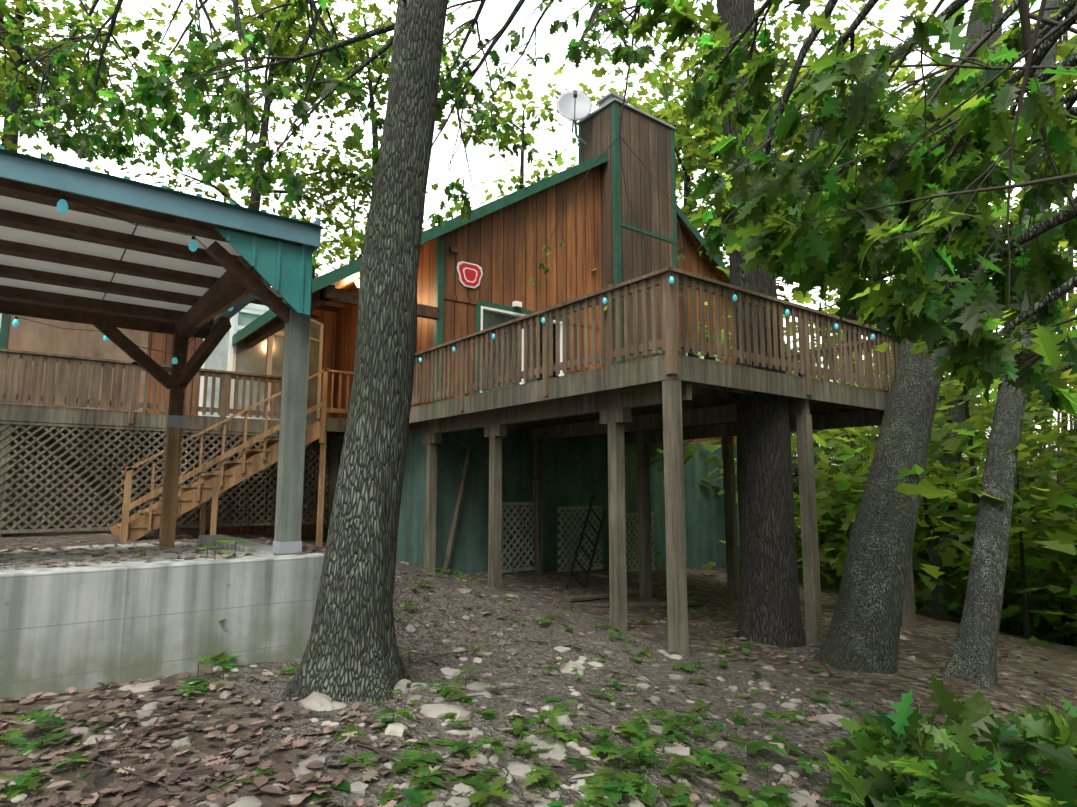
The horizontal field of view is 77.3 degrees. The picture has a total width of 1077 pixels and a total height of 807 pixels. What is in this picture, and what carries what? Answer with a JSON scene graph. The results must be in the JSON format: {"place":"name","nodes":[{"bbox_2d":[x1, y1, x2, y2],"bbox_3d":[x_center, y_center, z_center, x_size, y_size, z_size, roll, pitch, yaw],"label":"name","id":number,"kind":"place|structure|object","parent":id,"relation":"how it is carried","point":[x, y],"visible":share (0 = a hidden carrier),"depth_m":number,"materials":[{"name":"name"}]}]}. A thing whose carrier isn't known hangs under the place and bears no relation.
{"place":"outdoors","nodes":[
{"label":"outdoors","id":0,"kind":"place"},
{"bbox_2d":[0,517,1076,806],"bbox_3d":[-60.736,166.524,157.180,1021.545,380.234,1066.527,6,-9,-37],"label":"forest ground","id":1,"kind":"structure","parent":0,"point":[1058,669],"depth_m":5.17,"materials":[{"name":"brown soil"}]},
{"bbox_2d":[0,534,323,698],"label":"concrete retaining wall","id":2,"kind":"structure","parent":1,"relation":"on","point":[62,630],"depth_m":4.41,"materials":[{"name":"grey concrete"}]},
{"bbox_2d":[91,266,312,554],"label":"pavilion posts","id":3,"kind":"object","parent":2,"relation":"on","point":[289,495],"visible":0.83,"depth_m":5.56,"materials":[{"name":"brown wood"}]},
{"bbox_2d":[0,145,322,339],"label":"patio roof","id":4,"kind":"structure","parent":3,"relation":"on","point":[77,262],"depth_m":5.55,"materials":[{"name":"brown wood"}]},
{"bbox_2d":[0,420,344,533],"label":"lattice skirt","id":5,"kind":"object","parent":1,"relation":"on","point":[33,529],"visible":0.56,"depth_m":11.96,"materials":[{"name":"brown wood"}]},
{"bbox_2d":[0,348,409,536],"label":"side deck","id":6,"kind":"structure","parent":1,"relation":"on","point":[130,403],"depth_m":12.00,"materials":[{"name":"brown wood"}]},
{"bbox_2d":[109,368,353,546],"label":"deck stairs","id":7,"kind":"structure","parent":1,"relation":"on","point":[142,523],"depth_m":12.10,"materials":[{"name":"brown wood"}]},
{"bbox_2d":[281,0,447,701],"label":"tree trunk","id":8,"kind":"object","parent":1,"relation":"on","point":[351,653],"visible":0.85,"depth_m":4.62,"materials":[{"name":"brown plant"}]},
{"bbox_2d":[0,165,738,572],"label":"cabin walls","id":9,"kind":"structure","parent":1,"relation":"on","point":[504,251],"depth_m":13.55,"materials":[{"name":"brown wood"}]},
{"bbox_2d":[354,278,359,287],"bbox_3d":[-3.432,-2.330,13.056,0.273,0.180,0.280,6,-9,-37],"label":"light fixture","id":10,"kind":"object","parent":9,"relation":"attached to","point":[356,281],"visible":0.23,"depth_m":12.97,"materials":[{"name":"white glass"}]},
{"bbox_2d":[457,261,482,288],"bbox_3d":[-1.287,-2.416,12.657,0.575,0.475,0.028,6,-9,-37],"label":"wall sign","id":11,"kind":"object","parent":9,"relation":"attached to","point":[470,275],"visible":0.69,"depth_m":12.64,"materials":[{"name":"red paint"}]},
{"bbox_2d":[232,151,800,376],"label":"cabin roof","id":12,"kind":"structure","parent":9,"relation":"on","point":[336,285],"depth_m":12.87,"materials":[{"name":"green metal"}]},
{"bbox_2d":[577,91,679,436],"bbox_3d":[2.092,-3.075,15.537,2.040,7.795,1.300,6,-9,-37],"label":"chimney","id":13,"kind":"object","parent":9,"relation":"attached to","point":[648,139],"visible":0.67,"depth_m":15.09,"materials":[{"name":"brown wood"}]},
{"bbox_2d":[574,120,586,144],"bbox_3d":[0.962,-6.312,15.519,0.389,0.624,0.045,6,-9,-37],"label":"dish mast","id":14,"kind":"object","parent":13,"relation":"attached to","point":[577,136],"visible":0.82,"depth_m":15.43,"materials":[{"name":"grey metal"}]},
{"bbox_2d":[556,90,591,132],"bbox_3d":[0.809,-6.787,15.358,0.705,0.888,0.684,-7,-10,44],"label":"satellite dish","id":15,"kind":"object","parent":14,"relation":"attached to","point":[573,105],"visible":1,"depth_m":15.36,"materials":[{"name":"grey metal"}]},
{"bbox_2d":[0,543,1051,806],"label":"scattered rocks","id":16,"kind":"object","parent":1,"relation":"on","point":[318,701],"visible":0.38,"depth_m":3.73,"materials":[{"name":"grey stone"}]},
{"bbox_2d":[0,0,1074,645],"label":"forest trunks","id":17,"kind":"object","parent":1,"relation":"on","point":[256,196],"visible":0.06,"depth_m":21.99,"materials":[{"name":"brown plant"}]},
{"bbox_2d":[0,0,1076,806],"bbox_3d":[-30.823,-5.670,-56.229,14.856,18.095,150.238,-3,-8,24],"label":"leaves","id":18,"kind":"object","parent":1,"relation":"on","point":[874,768],"visible":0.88,"depth_m":3.46,"materials":[{"name":"green plant"}]},
{"bbox_2d":[0,0,1076,647],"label":"background foliage","id":19,"kind":"object","parent":1,"relation":"on","point":[1050,546],"visible":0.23,"depth_m":18.71,"materials":[{"name":"green plant"}]},
{"bbox_2d":[0,0,1076,806],"bbox_3d":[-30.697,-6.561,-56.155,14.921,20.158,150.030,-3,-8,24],"label":"tree branches","id":20,"kind":"object","parent":1,"relation":"on","point":[1032,58],"visible":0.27,"depth_m":4.72,"materials":[{"name":"brown plant"}]},
{"bbox_2d":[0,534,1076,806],"bbox_3d":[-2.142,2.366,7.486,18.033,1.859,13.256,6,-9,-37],"label":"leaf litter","id":21,"kind":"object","parent":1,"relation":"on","point":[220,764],"visible":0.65,"depth_m":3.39,"materials":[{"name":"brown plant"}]},
{"bbox_2d":[15,595,1068,806],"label":"fallen leaves","id":22,"kind":"object","parent":1,"relation":"on","point":[377,750],"visible":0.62,"depth_m":3.36,"materials":[{"name":"brown plant"}]},
{"bbox_2d":[443,445,696,606],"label":"loose boards","id":23,"kind":"object","parent":1,"relation":"on","point":[455,521],"visible":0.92,"depth_m":11.70,"materials":[{"name":"brown wood"}]},
{"bbox_2d":[501,502,654,572],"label":"lattice panels","id":24,"kind":"object","parent":1,"relation":"on","point":[559,509],"visible":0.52,"depth_m":13.02,"materials":[{"name":"brown wood"}]},
{"bbox_2d":[566,495,605,588],"bbox_3d":[0.848,2.470,11.643,0.176,1.744,1.958,-3,-8,20],"label":"ladder","id":25,"kind":"object","parent":1,"relation":"on","point":[579,546],"visible":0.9,"depth_m":11.59,"materials":[{"name":"grey"}]},
{"bbox_2d":[409,266,916,655],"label":"deck","id":26,"kind":"structure","parent":1,"relation":"on","point":[669,396],"depth_m":8.55,"materials":[{"name":"brown wood"}]},
{"bbox_2d":[12,195,874,363],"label":"string lights","id":27,"kind":"object","parent":26,"relation":"on","point":[62,206],"visible":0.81,"depth_m":7.65,"materials":[{"name":"teal"}]},
{"bbox_2d":[449,423,714,482],"bbox_3d":[0.616,0.722,10.402,4.550,1.010,0.011,-3,-8,21],"label":"hanging cable","id":28,"kind":"object","parent":26,"relation":"attached to","point":[586,481],"visible":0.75,"depth_m":10.35,"materials":[{"name":"black plastic"}]},
{"bbox_2d":[717,0,805,646],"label":"tree trunk","id":29,"kind":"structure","parent":1,"relation":"on","point":[769,612],"depth_m":8.29,"materials":[{"name":"brown plant"}]},
{"bbox_2d":[816,302,820,462],"bbox_3d":[11.469,1.352,27.735,1.767,11.650,0.292,6,-9,-37],"label":"thin trunk","id":30,"kind":"object","parent":1,"relation":"on","point":[820,328],"visible":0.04,"depth_m":28.74,"materials":[{"name":"brown plant"}]},
{"bbox_2d":[790,430,927,625],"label":"foliage","id":31,"kind":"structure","parent":1,"relation":"on","point":[795,465],"depth_m":18.01,"materials":[{"name":"green plant"}]},
{"bbox_2d":[812,0,997,673],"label":"tree trunk","id":32,"kind":"object","parent":1,"relation":"on","point":[863,634],"visible":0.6,"depth_m":7.44,"materials":[{"name":"grey plant"}]},
{"bbox_2d":[922,0,1003,619],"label":"tree trunk","id":33,"kind":"object","parent":1,"relation":"on","point":[959,411],"visible":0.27,"depth_m":14.25,"materials":[{"name":"grey plant"}]},
{"bbox_2d":[940,0,1061,688],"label":"tree trunk","id":34,"kind":"object","parent":1,"relation":"on","point":[973,659],"visible":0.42,"depth_m":7.25,"materials":[{"name":"grey plant"}]},
{"bbox_2d":[1004,209,1046,632],"bbox_3d":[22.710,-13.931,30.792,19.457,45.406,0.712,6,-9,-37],"label":"trunk","id":35,"kind":"object","parent":1,"relation":"on","point":[1032,343],"depth_m":25.44,"materials":[{"name":"brown plant"}]},
{"bbox_2d":[1053,250,1060,629],"bbox_3d":[25.160,-2.519,32.511,8.773,25.317,0.206,6,-9,-37],"label":"thin trunk","id":36,"kind":"object","parent":1,"relation":"on","point":[1058,422],"visible":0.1,"depth_m":31.20,"materials":[{"name":"brown plant"}]},
{"bbox_2d":[1060,18,1063,486],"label":"thin trunk","id":37,"kind":"object","parent":1,"relation":"on","point":[1061,484],"visible":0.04,"depth_m":44.49,"materials":[{"name":"brown plant"}]},
{"bbox_2d":[1059,0,1069,634],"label":"thin trunk","id":38,"kind":"object","parent":1,"relation":"on","point":[1065,427],"visible":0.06,"depth_m":23.96,"materials":[{"name":"brown plant"}]},
{"bbox_2d":[1064,32,1074,602],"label":"thin trunk","id":39,"kind":"object","parent":1,"relation":"on","point":[1071,426],"visible":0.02,"depth_m":44.85,"materials":[{"name":"brown plant"}]},
{"bbox_2d":[1065,0,1076,519],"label":"thin trunk","id":40,"kind":"object","parent":1,"relation":"on","point":[1073,328],"visible":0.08,"depth_m":31.58,"materials":[{"name":"brown plant"}]},
{"bbox_2d":[0,0,1076,520],"label":"sky","id":41,"kind":"structure","parent":0,"point":[494,14],"materials":[{"name":"white"}]}
]}

